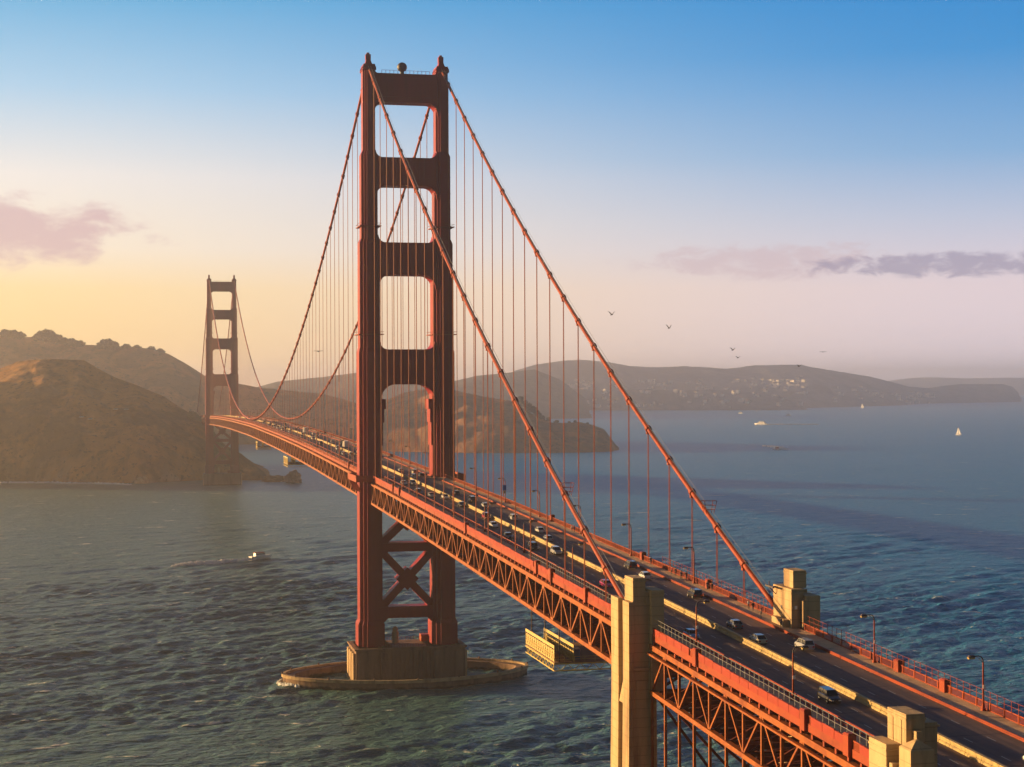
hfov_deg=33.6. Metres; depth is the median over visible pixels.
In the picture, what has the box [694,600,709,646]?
street lamp
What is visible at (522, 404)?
tree
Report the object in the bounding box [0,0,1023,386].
sky
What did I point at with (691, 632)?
car
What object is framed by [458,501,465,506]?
car
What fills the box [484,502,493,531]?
street lamp
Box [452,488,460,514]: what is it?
street lamp
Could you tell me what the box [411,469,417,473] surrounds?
van
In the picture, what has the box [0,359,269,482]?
headland
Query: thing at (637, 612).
concrete pylon
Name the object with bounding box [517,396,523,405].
tree
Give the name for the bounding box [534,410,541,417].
tree
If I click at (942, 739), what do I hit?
median barrier
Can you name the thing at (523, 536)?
street lamp
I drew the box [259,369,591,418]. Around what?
inland hill
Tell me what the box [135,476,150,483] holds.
rock
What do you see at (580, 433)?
cove hill
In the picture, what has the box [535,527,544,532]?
car
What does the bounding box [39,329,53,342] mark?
tree
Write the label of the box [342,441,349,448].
box truck
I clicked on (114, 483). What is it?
wake
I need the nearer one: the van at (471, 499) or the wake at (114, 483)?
the van at (471, 499)
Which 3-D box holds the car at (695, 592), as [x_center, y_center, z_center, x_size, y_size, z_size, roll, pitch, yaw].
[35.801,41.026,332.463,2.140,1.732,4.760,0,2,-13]
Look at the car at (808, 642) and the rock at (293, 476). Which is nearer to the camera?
the car at (808, 642)
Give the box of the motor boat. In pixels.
[249,552,270,558]
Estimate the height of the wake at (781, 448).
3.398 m
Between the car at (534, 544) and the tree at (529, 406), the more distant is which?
the tree at (529, 406)
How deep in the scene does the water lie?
936.95 m
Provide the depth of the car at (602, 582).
345.24 m
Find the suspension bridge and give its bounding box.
[197,52,1023,766]
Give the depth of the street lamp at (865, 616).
265.53 m
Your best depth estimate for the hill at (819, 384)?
8560.79 m
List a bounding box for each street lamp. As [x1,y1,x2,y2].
[402,466,409,488]
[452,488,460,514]
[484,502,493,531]
[523,520,533,552]
[532,490,540,516]
[571,543,582,578]
[621,523,632,555]
[683,547,695,583]
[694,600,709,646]
[791,645,808,700]
[860,614,876,662]
[967,655,985,710]
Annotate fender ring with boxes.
[281,656,527,690]
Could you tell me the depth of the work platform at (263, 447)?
1165.35 m
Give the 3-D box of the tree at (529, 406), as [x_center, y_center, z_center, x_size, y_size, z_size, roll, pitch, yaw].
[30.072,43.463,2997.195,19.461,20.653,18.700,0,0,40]
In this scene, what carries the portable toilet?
on the work platform at (552, 650)
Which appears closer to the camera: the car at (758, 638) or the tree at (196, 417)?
the car at (758, 638)
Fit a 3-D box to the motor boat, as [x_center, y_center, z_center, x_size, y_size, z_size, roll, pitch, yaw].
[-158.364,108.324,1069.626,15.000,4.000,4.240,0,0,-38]
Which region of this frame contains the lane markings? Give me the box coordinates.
[390,464,1010,764]
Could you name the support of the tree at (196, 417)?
on the headland
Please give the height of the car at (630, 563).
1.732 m
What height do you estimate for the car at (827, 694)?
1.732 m
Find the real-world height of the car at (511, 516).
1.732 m
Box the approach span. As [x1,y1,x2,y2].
[646,644,866,766]
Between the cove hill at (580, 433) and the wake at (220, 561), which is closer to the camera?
the wake at (220, 561)
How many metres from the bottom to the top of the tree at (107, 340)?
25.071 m
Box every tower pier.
[202,467,241,485]
[347,626,466,679]
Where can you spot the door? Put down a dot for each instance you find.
(576, 651)
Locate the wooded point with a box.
[573,389,807,409]
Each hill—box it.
[0,336,355,444]
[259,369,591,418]
[344,390,618,452]
[514,360,1020,407]
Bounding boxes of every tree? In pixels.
[0,329,8,335]
[8,329,20,338]
[34,333,49,340]
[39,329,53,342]
[53,334,62,341]
[68,338,78,344]
[75,340,84,345]
[99,342,108,348]
[100,338,116,349]
[189,412,199,420]
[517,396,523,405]
[520,400,527,407]
[523,402,534,411]
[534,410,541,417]
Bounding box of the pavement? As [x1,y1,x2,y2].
[247,416,1023,747]
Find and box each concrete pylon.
[611,575,664,766]
[765,568,819,762]
[868,706,939,766]
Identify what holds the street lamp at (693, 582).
on the pavement
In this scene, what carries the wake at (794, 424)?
on the water
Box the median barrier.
[222,415,1006,766]
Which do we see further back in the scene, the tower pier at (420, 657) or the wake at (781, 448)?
the wake at (781, 448)
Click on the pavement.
(943, 696)
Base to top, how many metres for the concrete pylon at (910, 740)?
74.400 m
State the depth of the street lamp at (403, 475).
575.38 m
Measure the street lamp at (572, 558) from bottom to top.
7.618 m
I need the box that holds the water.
[0,395,1023,766]
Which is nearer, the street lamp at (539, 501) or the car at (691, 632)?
the car at (691, 632)
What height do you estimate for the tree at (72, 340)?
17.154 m
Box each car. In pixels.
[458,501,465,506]
[481,512,490,518]
[489,521,497,527]
[503,532,512,538]
[509,514,517,520]
[527,541,538,549]
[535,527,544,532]
[543,535,552,540]
[550,545,561,554]
[599,579,612,587]
[624,560,636,568]
[638,571,651,578]
[683,628,699,638]
[687,588,702,598]
[726,619,743,628]
[749,633,767,643]
[794,637,814,650]
[817,686,840,703]
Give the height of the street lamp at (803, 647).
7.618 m
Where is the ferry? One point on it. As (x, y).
(761, 423)
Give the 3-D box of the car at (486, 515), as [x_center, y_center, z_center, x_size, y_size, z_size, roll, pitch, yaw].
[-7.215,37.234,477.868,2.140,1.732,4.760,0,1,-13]
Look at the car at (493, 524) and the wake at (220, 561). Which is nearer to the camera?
the car at (493, 524)
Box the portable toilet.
[574,647,579,659]
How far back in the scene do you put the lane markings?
271.07 m
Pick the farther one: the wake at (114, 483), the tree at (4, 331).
the tree at (4, 331)
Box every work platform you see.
[256,440,270,449]
[283,456,304,466]
[525,610,610,671]
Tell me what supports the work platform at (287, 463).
hanging from the suspension bridge
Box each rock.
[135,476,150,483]
[260,475,284,481]
[283,470,301,482]
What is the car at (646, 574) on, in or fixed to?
on the road
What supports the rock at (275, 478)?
in the water
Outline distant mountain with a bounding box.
[890,377,1023,394]
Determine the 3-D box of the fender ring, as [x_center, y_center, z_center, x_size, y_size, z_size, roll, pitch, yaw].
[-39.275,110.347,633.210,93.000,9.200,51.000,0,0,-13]
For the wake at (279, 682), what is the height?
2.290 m
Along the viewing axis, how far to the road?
272.07 m
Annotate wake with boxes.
[0,481,131,484]
[170,557,264,566]
[276,678,299,687]
[763,445,788,449]
[769,424,819,424]
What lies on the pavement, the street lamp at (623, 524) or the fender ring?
the street lamp at (623, 524)
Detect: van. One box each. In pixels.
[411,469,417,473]
[468,495,476,502]
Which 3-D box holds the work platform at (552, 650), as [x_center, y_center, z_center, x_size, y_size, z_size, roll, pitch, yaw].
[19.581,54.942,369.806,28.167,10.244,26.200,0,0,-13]
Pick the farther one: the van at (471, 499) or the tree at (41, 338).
the tree at (41, 338)
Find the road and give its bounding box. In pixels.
[235,416,1023,766]
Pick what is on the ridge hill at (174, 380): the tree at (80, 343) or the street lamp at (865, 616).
the tree at (80, 343)
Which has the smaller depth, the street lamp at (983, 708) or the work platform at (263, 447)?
the street lamp at (983, 708)
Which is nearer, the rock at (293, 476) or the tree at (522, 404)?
the rock at (293, 476)
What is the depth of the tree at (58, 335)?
3432.05 m
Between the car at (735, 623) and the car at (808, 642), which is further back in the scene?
the car at (735, 623)
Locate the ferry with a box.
[755,421,768,424]
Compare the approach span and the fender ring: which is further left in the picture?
the fender ring
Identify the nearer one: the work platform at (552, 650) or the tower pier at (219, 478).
the work platform at (552, 650)
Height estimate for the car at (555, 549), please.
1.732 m
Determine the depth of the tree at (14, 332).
3413.77 m
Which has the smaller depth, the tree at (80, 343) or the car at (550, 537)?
the car at (550, 537)
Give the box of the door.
[575,650,578,658]
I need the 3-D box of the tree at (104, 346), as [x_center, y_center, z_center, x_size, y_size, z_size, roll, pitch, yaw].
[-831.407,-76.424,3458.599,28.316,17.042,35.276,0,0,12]
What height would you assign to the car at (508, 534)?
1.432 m

